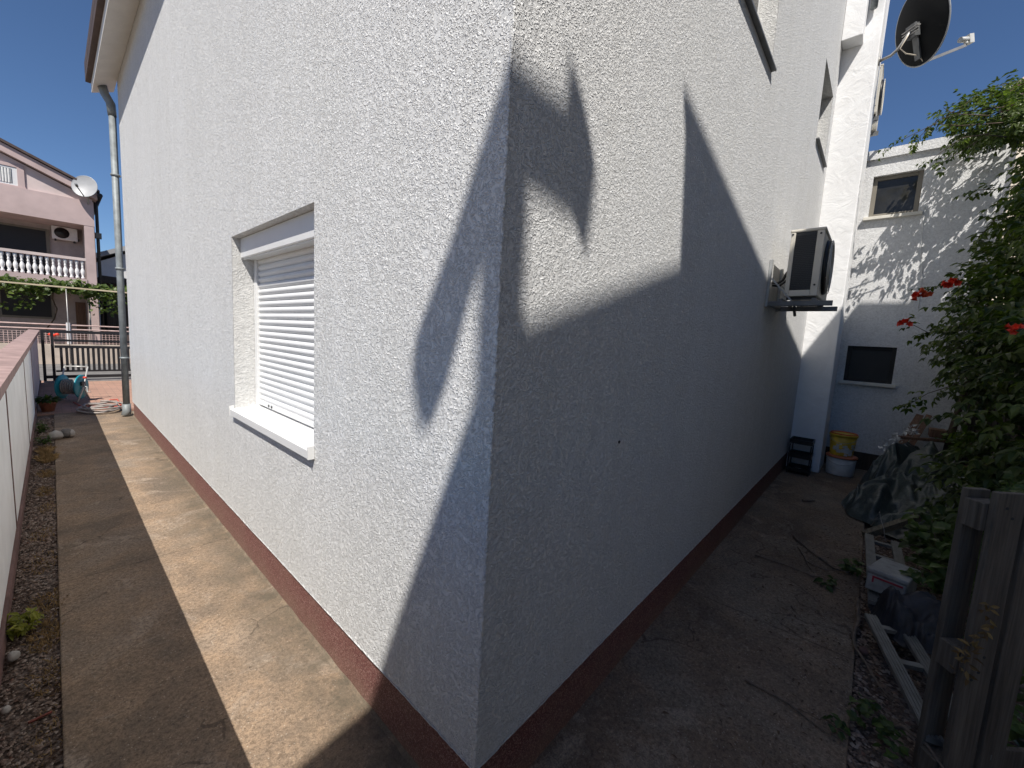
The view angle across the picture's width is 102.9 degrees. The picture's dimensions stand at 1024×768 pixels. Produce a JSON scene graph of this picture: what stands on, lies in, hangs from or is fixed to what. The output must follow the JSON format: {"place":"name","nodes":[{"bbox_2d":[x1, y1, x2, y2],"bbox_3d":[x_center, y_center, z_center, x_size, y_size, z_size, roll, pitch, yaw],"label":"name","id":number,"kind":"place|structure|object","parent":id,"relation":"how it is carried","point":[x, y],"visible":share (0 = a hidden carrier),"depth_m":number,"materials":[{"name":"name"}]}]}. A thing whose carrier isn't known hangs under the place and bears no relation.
{"place":"outdoors","nodes":[
{"label":"outdoors","id":0,"kind":"place"},
{"bbox_2d":[0,415,63,767],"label":"gravel bed","id":1,"kind":"object","parent":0,"point":[11,732],"visible":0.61,"depth_m":1.85,"materials":[{"name":"grey gravel"}]},
{"bbox_2d":[1,705,10,714],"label":"stone","id":2,"kind":"object","parent":1,"relation":"on","point":[6,709],"visible":1,"depth_m":1.64,"materials":[{"name":"white stone"}]},
{"bbox_2d":[6,651,20,661],"bbox_3d":[-2.317,1.263,1.896,0.063,0.039,0.044,9,8,41],"label":"stone","id":3,"kind":"object","parent":1,"relation":"on","point":[12,656],"visible":1,"depth_m":1.88,"materials":[{"name":"white stone"}]},
{"bbox_2d":[6,607,43,640],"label":"weed","id":4,"kind":"object","parent":1,"relation":"on","point":[19,623],"visible":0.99,"depth_m":2.05,"materials":[{"name":"green plant"}]},
{"bbox_2d":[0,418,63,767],"bbox_3d":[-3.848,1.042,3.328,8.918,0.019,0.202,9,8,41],"label":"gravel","id":5,"kind":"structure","parent":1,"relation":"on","point":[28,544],"depth_m":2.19,"materials":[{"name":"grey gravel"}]},
{"bbox_2d":[28,711,51,723],"bbox_3d":[-1.879,1.327,1.626,0.010,0.017,0.066,6,7,21],"label":"wood splinter","id":6,"kind":"object","parent":5,"relation":"on","point":[39,717],"visible":1,"depth_m":1.62,"materials":[{"name":"brown wood"}]},
{"bbox_2d":[35,420,49,432],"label":"weed","id":7,"kind":"object","parent":5,"relation":"on","point":[41,427],"visible":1,"depth_m":5.49,"materials":[{"name":"green plant"}]},
{"bbox_2d":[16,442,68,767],"bbox_3d":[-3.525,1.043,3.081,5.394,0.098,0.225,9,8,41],"label":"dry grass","id":8,"kind":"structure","parent":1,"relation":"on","point":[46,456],"depth_m":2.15,"materials":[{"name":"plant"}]},
{"bbox_2d":[33,435,52,443],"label":"weed","id":9,"kind":"object","parent":1,"relation":"on","point":[44,440],"visible":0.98,"depth_m":5.02,"materials":[{"name":"green plant"}]},
{"bbox_2d":[39,363,130,380],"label":"street","id":10,"kind":"structure","parent":0,"point":[49,371],"depth_m":11.64,"materials":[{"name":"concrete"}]},
{"bbox_2d":[37,378,133,415],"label":"courtyard paving","id":11,"kind":"structure","parent":0,"point":[104,390],"depth_m":8.22,"materials":[{"name":"brick"}]},
{"bbox_2d":[35,394,65,411],"bbox_3d":[-7.640,0.303,6.683,0.378,0.284,0.406,0,7,-26],"label":"plant pot","id":12,"kind":"object","parent":11,"relation":"on","point":[45,405],"visible":0.95,"depth_m":6.64,"materials":[{"name":"ceramic"}]},
{"bbox_2d":[54,366,90,401],"bbox_3d":[-8.110,-0.004,7.570,0.437,0.640,0.450,1,7,-21],"label":"hose reel","id":13,"kind":"object","parent":11,"relation":"on","point":[65,386],"visible":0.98,"depth_m":7.49,"materials":[{"name":"teal plastic"}]},
{"bbox_2d":[40,330,130,382],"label":"sliding gate","id":14,"kind":"structure","parent":11,"relation":"on","point":[54,376],"depth_m":9.85,"materials":[{"name":"metal"}]},
{"bbox_2d":[73,399,121,407],"bbox_3d":[-7.389,0.331,7.118,1.074,0.145,0.412,4,6,4],"label":"garden hose","id":15,"kind":"object","parent":11,"relation":"on","point":[120,404],"visible":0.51,"depth_m":7.17,"materials":[{"name":"rubber"}]},
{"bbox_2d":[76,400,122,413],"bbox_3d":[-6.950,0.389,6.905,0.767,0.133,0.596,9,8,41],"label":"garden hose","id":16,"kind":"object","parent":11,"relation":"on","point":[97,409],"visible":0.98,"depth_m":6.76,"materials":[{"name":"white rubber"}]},
{"bbox_2d":[54,409,412,767],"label":"side path","id":17,"kind":"structure","parent":0,"point":[154,551],"depth_m":2.04,"materials":[{"name":"concrete"}]},
{"bbox_2d":[49,430,63,439],"bbox_3d":[-5.841,0.654,5.232,0.188,0.120,0.125,9,8,41],"label":"stone","id":18,"kind":"object","parent":17,"relation":"on","point":[55,434],"visible":0.98,"depth_m":5.19,"materials":[{"name":"white stone"}]},
{"bbox_2d":[61,429,74,437],"bbox_3d":[-5.813,0.643,5.336,0.178,0.119,0.147,9,8,41],"label":"stone","id":19,"kind":"object","parent":17,"relation":"on","point":[67,433],"visible":0.95,"depth_m":5.30,"materials":[{"name":"white stone"}]},
{"bbox_2d":[0,0,1023,252],"label":"sky","id":20,"kind":"structure","parent":0,"point":[49,111],"materials":[{"name":"blue"}]},
{"bbox_2d":[529,462,866,767],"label":"alley slab","id":21,"kind":"structure","parent":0,"point":[595,729],"depth_m":2.12,"materials":[{"name":"concrete"}]},
{"bbox_2d":[745,679,829,735],"bbox_3d":[1.256,1.468,1.873,0.041,0.010,0.342,-2,8,-38],"label":"twig","id":22,"kind":"object","parent":21,"relation":"on","point":[763,689],"visible":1,"depth_m":1.89,"materials":[{"name":"brown wood"}]},
{"bbox_2d":[755,555,826,576],"bbox_3d":[2.092,1.376,3.070,0.459,0.021,0.076,8,8,35],"label":"twig","id":23,"kind":"object","parent":21,"relation":"on","point":[789,566],"visible":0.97,"depth_m":3.09,"materials":[{"name":"brown wood"}]},
{"bbox_2d":[786,436,814,475],"bbox_3d":[3.944,0.979,5.579,0.255,0.465,0.280,9,8,41],"label":"stacking tray","id":24,"kind":"object","parent":21,"relation":"on","point":[791,466],"visible":1,"depth_m":5.55,"materials":[{"name":"black plastic"}]},
{"bbox_2d":[797,547,813,572],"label":"twig","id":25,"kind":"object","parent":21,"relation":"on","point":[805,558],"visible":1,"depth_m":3.22,"materials":[{"name":"brown wood"}]},
{"bbox_2d":[793,535,848,573],"bbox_3d":[2.458,1.365,3.296,0.049,0.032,0.599,3,6,1],"label":"twig","id":26,"kind":"object","parent":21,"relation":"on","point":[804,545],"visible":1,"depth_m":3.26,"materials":[{"name":"brown wood"}]},
{"bbox_2d":[806,560,839,571],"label":"twig","id":27,"kind":"object","parent":21,"relation":"on","point":[821,568],"visible":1,"depth_m":3.07,"materials":[{"name":"brown wood"}]},
{"bbox_2d":[822,713,850,741],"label":"creeper","id":28,"kind":"object","parent":21,"relation":"on","point":[841,725],"visible":1,"depth_m":1.75,"materials":[{"name":"green plant"}]},
{"bbox_2d":[813,557,865,592],"bbox_3d":[2.403,1.364,2.960,0.567,0.163,0.179,-1,7,-32],"label":"creeper","id":29,"kind":"object","parent":21,"relation":"on","point":[846,566],"visible":0.99,"depth_m":2.98,"materials":[{"name":"green plant"}]},
{"bbox_2d":[825,452,857,476],"bbox_3d":[4.527,1.107,5.626,0.348,0.265,0.354,9,8,41],"label":"bucket","id":30,"kind":"object","parent":21,"relation":"on","point":[837,465],"visible":0.83,"depth_m":5.51,"materials":[{"name":"white plastic"}]},
{"bbox_2d":[829,430,858,456],"bbox_3d":[4.542,0.820,5.608,0.318,0.304,0.324,9,8,41],"label":"bucket","id":31,"kind":"object","parent":30,"relation":"on","point":[843,443],"visible":1,"depth_m":5.51,"materials":[{"name":"yellow plastic"}]},
{"bbox_2d":[846,522,1023,767],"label":"garden soil","id":32,"kind":"structure","parent":0,"point":[905,763],"depth_m":1.99,"materials":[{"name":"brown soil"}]},
{"bbox_2d":[851,598,892,700],"bbox_3d":[1.964,1.427,2.287,0.098,0.059,0.851,7,7,31],"label":"vine stem","id":33,"kind":"object","parent":32,"relation":"on","point":[856,625],"visible":1,"depth_m":2.28,"materials":[{"name":"brown plant"}]},
{"bbox_2d":[846,692,908,759],"bbox_3d":[1.551,1.456,1.759,0.172,0.110,0.349,5,6,12],"label":"creeper","id":34,"kind":"object","parent":32,"relation":"on","point":[862,706],"visible":1,"depth_m":1.72,"materials":[{"name":"green plant"}]},
{"bbox_2d":[871,512,885,540],"bbox_3d":[3.251,1.237,3.604,0.016,0.194,0.272,5,7,19],"label":"wire","id":35,"kind":"object","parent":32,"relation":"on","point":[881,522],"visible":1,"depth_m":3.61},
{"bbox_2d":[865,533,904,604],"bbox_3d":[2.636,1.297,2.874,0.215,0.046,1.286,8,8,40],"label":"ladder","id":36,"kind":"object","parent":32,"relation":"on","point":[872,556],"visible":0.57,"depth_m":3.06,"materials":[{"name":"wood"}]},
{"bbox_2d":[865,557,920,593],"bbox_3d":[2.398,1.227,2.571,0.358,0.167,0.191,-1,8,-36],"label":"storage box","id":37,"kind":"object","parent":36,"relation":"on","point":[883,574],"visible":0.79,"depth_m":2.50,"materials":[{"name":"white plastic"}]},
{"bbox_2d":[899,567,933,589],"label":"creeper","id":38,"kind":"object","parent":37,"relation":"on","point":[917,577],"visible":0.91,"depth_m":2.46,"materials":[{"name":"green plant"}]},
{"bbox_2d":[861,514,921,536],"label":"timber beam","id":39,"kind":"structure","parent":32,"relation":"on","point":[890,526],"depth_m":3.63,"materials":[{"name":"wood"}]},
{"bbox_2d":[841,471,956,541],"bbox_3d":[4.059,1.170,4.166,1.046,0.401,1.620,9,8,41],"label":"tarpaulin","id":40,"kind":"object","parent":32,"relation":"on","point":[893,496],"visible":0.62,"depth_m":4.06,"materials":[{"name":"grey plastic"}]},
{"bbox_2d":[860,441,960,497],"bbox_3d":[4.813,0.994,4.849,1.071,0.678,1.054,2,6,-10],"label":"tarpaulin","id":41,"kind":"object","parent":32,"relation":"on","point":[895,458],"visible":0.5,"depth_m":4.83,"materials":[{"name":"grey plastic"}]},
{"bbox_2d":[878,423,919,450],"bbox_3d":[4.823,0.688,5.059,0.459,0.422,0.233,1,7,-15],"label":"torn plastic","id":42,"kind":"object","parent":41,"relation":"on","point":[905,433],"visible":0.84,"depth_m":5.06,"materials":[{"name":"plastic"}]},
{"bbox_2d":[899,414,923,443],"bbox_3d":[5.156,0.608,5.285,0.499,0.426,0.077,0,7,-29],"label":"plank","id":43,"kind":"object","parent":41,"relation":"on","point":[917,418],"visible":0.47,"depth_m":5.32,"materials":[{"name":"brown wood"}]},
{"bbox_2d":[909,414,931,445],"bbox_3d":[5.217,0.613,5.230,0.499,0.434,0.062,0,7,-28],"label":"plank","id":44,"kind":"object","parent":41,"relation":"on","point":[922,426],"visible":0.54,"depth_m":5.23,"materials":[{"name":"brown wood"}]},
{"bbox_2d":[898,435,971,444],"bbox_3d":[5.097,0.677,4.905,0.681,0.050,0.080,6,7,24],"label":"plank","id":45,"kind":"object","parent":41,"relation":"on","point":[922,439],"visible":0.45,"depth_m":4.93,"materials":[{"name":"brown wood"}]},
{"bbox_2d":[928,427,946,438],"bbox_3d":[5.152,0.595,4.945,0.140,0.100,0.180,9,8,41],"label":"wood block","id":46,"kind":"object","parent":45,"relation":"on","point":[934,432],"depth_m":4.90,"materials":[{"name":"brown wood"}]},
{"bbox_2d":[935,429,999,448],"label":"creeper","id":47,"kind":"object","parent":41,"relation":"on","point":[951,440],"visible":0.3,"depth_m":4.54,"materials":[{"name":"green plant"}]},
{"bbox_2d":[885,724,943,767],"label":"branch","id":48,"kind":"object","parent":32,"relation":"on","point":[901,727],"visible":0.83,"depth_m":1.63,"materials":[{"name":"brown plant"}]},
{"bbox_2d":[898,485,983,621],"bbox_3d":[3.065,1.114,2.844,1.955,0.704,0.536,-2,8,-41],"label":"creeper","id":49,"kind":"object","parent":32,"relation":"on","point":[935,560],"visible":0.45,"depth_m":2.69,"materials":[{"name":"green plant"}]},
{"bbox_2d":[877,69,1023,562],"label":"trumpet vine","id":50,"kind":"object","parent":32,"relation":"on","point":[998,322],"visible":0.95,"depth_m":3.38,"materials":[{"name":"green plant"}]},
{"bbox_2d":[912,487,1023,767],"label":"pallet","id":51,"kind":"object","parent":32,"relation":"on","point":[982,708],"visible":0.93,"depth_m":1.50,"materials":[{"name":"grey wood"}]},
{"bbox_2d":[864,613,991,759],"bbox_3d":[1.903,1.356,1.928,0.191,0.036,0.871,6,7,27],"label":"ladder","id":52,"kind":"object","parent":51,"relation":"on","point":[897,665],"visible":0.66,"depth_m":1.96,"materials":[{"name":"wood"}]},
{"bbox_2d":[868,585,940,654],"bbox_3d":[2.275,1.266,2.304,0.384,0.222,0.562,9,8,41],"label":"plastic bag","id":53,"kind":"object","parent":52,"relation":"on","point":[915,613],"visible":0.68,"depth_m":2.23,"materials":[{"name":"plastic"}]},
{"bbox_2d":[949,602,999,685],"bbox_3d":[1.617,0.907,1.431,0.102,0.304,0.080,9,8,41],"label":"dry vine","id":54,"kind":"object","parent":51,"relation":"attached to","point":[975,644],"visible":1,"depth_m":1.43,"materials":[{"name":"brown plant"}]},
{"bbox_2d":[962,471,1023,498],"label":"creeper","id":55,"kind":"object","parent":32,"relation":"on","point":[1018,488],"visible":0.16,"depth_m":2.22,"materials":[{"name":"green plant"}]},
{"bbox_2d":[963,587,1023,746],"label":"creeper","id":56,"kind":"object","parent":32,"relation":"on","point":[1016,734],"visible":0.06,"depth_m":1.69,"materials":[{"name":"green plant"}]},
{"label":"ground","id":57,"kind":"structure","parent":0,"visible":0},
{"bbox_2d":[0,329,40,687],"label":"boundary wall","id":58,"kind":"structure","parent":57,"relation":"on","point":[20,384],"depth_m":3.04,"materials":[{"name":"white paint"}]},
{"bbox_2d":[0,138,104,344],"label":"pink house","id":59,"kind":"structure","parent":57,"relation":"on","point":[39,197],"depth_m":15.18,"materials":[{"name":"paint"}]},
{"bbox_2d":[0,161,25,188],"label":"window","id":60,"kind":"structure","parent":59,"relation":"in","point":[9,175],"depth_m":14.02,"materials":[{"name":"white metal"}]},
{"bbox_2d":[0,222,51,275],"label":"balcony door","id":61,"kind":"structure","parent":59,"relation":"in","point":[12,236],"depth_m":15.29,"materials":[{"name":"black glass"}]},
{"bbox_2d":[0,289,54,318],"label":"window","id":62,"kind":"structure","parent":59,"relation":"in","point":[42,310],"depth_m":15.50,"materials":[{"name":"black glass"}]},
{"bbox_2d":[51,225,78,242],"bbox_3d":[-17.422,-5.825,15.929,0.339,0.530,0.720,9,8,41],"label":"air conditioner","id":63,"kind":"object","parent":59,"relation":"attached to","point":[64,233],"visible":1,"depth_m":15.81,"materials":[{"name":"metal"}]},
{"bbox_2d":[75,302,87,343],"bbox_3d":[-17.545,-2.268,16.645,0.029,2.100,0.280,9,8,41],"label":"door","id":64,"kind":"structure","parent":59,"relation":"in","point":[80,307],"depth_m":16.59,"materials":[{"name":"brown wood"}]},
{"bbox_2d":[71,175,97,204],"bbox_3d":[-15.738,-7.181,14.919,0.668,0.974,0.703,5,7,15],"label":"satellite dish","id":65,"kind":"object","parent":59,"relation":"attached to","point":[84,186],"visible":1,"depth_m":15.06,"materials":[{"name":"white metal"}]},
{"bbox_2d":[0,281,126,363],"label":"pergola","id":66,"kind":"object","parent":57,"relation":"on","point":[66,302],"visible":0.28,"depth_m":13.30,"materials":[{"name":"white painted metal"}]},
{"bbox_2d":[0,273,128,344],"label":"grapevine","id":67,"kind":"object","parent":66,"relation":"on","point":[24,289],"visible":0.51,"depth_m":13.35,"materials":[{"name":"green plant"}]},
{"bbox_2d":[0,322,130,363],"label":"street fence","id":68,"kind":"object","parent":57,"relation":"on","point":[48,357],"visible":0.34,"depth_m":13.37,"materials":[{"name":"metal"}]},
{"bbox_2d":[96,246,126,344],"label":"grey roofed house","id":69,"kind":"structure","parent":57,"relation":"on","point":[108,261],"depth_m":21.61,"materials":[{"name":"white paint"}]},
{"bbox_2d":[97,275,128,344],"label":"dark shed","id":70,"kind":"structure","parent":57,"relation":"on","point":[109,320],"depth_m":17.32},
{"bbox_2d":[84,0,889,767],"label":"white house","id":71,"kind":"structure","parent":57,"relation":"on","point":[482,384],"depth_m":1.79,"materials":[{"name":"paint"}]},
{"bbox_2d":[229,210,314,459],"bbox_3d":[-1.348,-0.308,2.400,1.312,1.191,0.238,9,8,41],"label":"roller window","id":72,"kind":"structure","parent":71,"relation":"in","point":[282,254],"depth_m":2.46,"materials":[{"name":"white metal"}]},
{"bbox_2d":[745,0,776,71],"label":"window","id":73,"kind":"structure","parent":71,"relation":"in","point":[752,5],"depth_m":2.56,"materials":[{"name":"white metal"}]},
{"bbox_2d":[764,259,837,311],"bbox_3d":[2.567,-0.859,3.586,0.468,0.400,0.555,9,8,41],"label":"wall bracket","id":74,"kind":"object","parent":71,"relation":"attached to","point":[779,303],"depth_m":3.52,"materials":[{"name":"grey metal"}]},
{"bbox_2d":[771,227,834,316],"bbox_3d":[2.667,-0.957,3.742,0.396,0.719,0.793,9,8,41],"label":"air conditioner","id":75,"kind":"object","parent":74,"relation":"on","point":[808,274],"visible":0.98,"depth_m":3.43,"materials":[{"name":"beige metal"}]},
{"bbox_2d":[816,137,826,167],"bbox_3d":[3.656,-3.163,4.867,0.187,0.839,0.912,9,8,41],"label":"window","id":76,"kind":"structure","parent":71,"relation":"in","point":[817,139],"depth_m":4.81,"materials":[{"name":"white metal"}]},
{"bbox_2d":[870,115,878,136],"bbox_3d":[5.333,-3.840,6.245,0.398,0.363,0.560,9,8,41],"label":"wall bracket","id":77,"kind":"object","parent":71,"relation":"attached to","point":[875,120],"depth_m":5.96,"materials":[{"name":"white metal"}]},
{"bbox_2d":[871,64,885,131],"bbox_3d":[5.411,-4.241,6.171,0.299,0.662,0.763,9,8,41],"label":"air conditioner","id":78,"kind":"object","parent":77,"relation":"on","point":[879,101],"visible":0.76,"depth_m":5.90,"materials":[{"name":"beige metal"}]},
{"bbox_2d":[878,0,974,67],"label":"satellite dish","id":79,"kind":"object","parent":71,"relation":"attached to","point":[922,26],"visible":1,"depth_m":4.91,"materials":[{"name":"metal"}]},
{"bbox_2d":[824,124,1010,470],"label":"annex building","id":80,"kind":"structure","parent":57,"relation":"on","point":[882,372],"depth_m":5.55,"materials":[{"name":"paint"}]},
{"bbox_2d":[838,346,896,387],"bbox_3d":[5.091,-0.256,5.824,0.623,0.555,0.155,9,8,41],"label":"window","id":81,"kind":"structure","parent":80,"relation":"in","point":[864,364],"depth_m":5.84,"materials":[{"name":"glass"}]},
{"bbox_2d":[863,170,923,221],"bbox_3d":[5.222,-2.561,5.567,0.598,0.595,0.155,9,8,41],"label":"window","id":82,"kind":"structure","parent":80,"relation":"in","point":[893,196],"depth_m":5.59,"materials":[{"name":"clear glass"}]},
{"bbox_2d":[918,207,924,307],"bbox_3d":[5.418,-1.667,5.399,0.107,1.320,0.007,9,8,41],"label":"wall cable","id":83,"kind":"object","parent":80,"relation":"attached to","point":[921,252],"depth_m":5.39,"materials":[{"name":"plastic"}]},
{"bbox_2d":[984,77,1023,304],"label":"tiled house","id":84,"kind":"structure","parent":57,"relation":"on","point":[1008,175],"depth_m":10.12,"materials":[{"name":"paint"}]}
]}

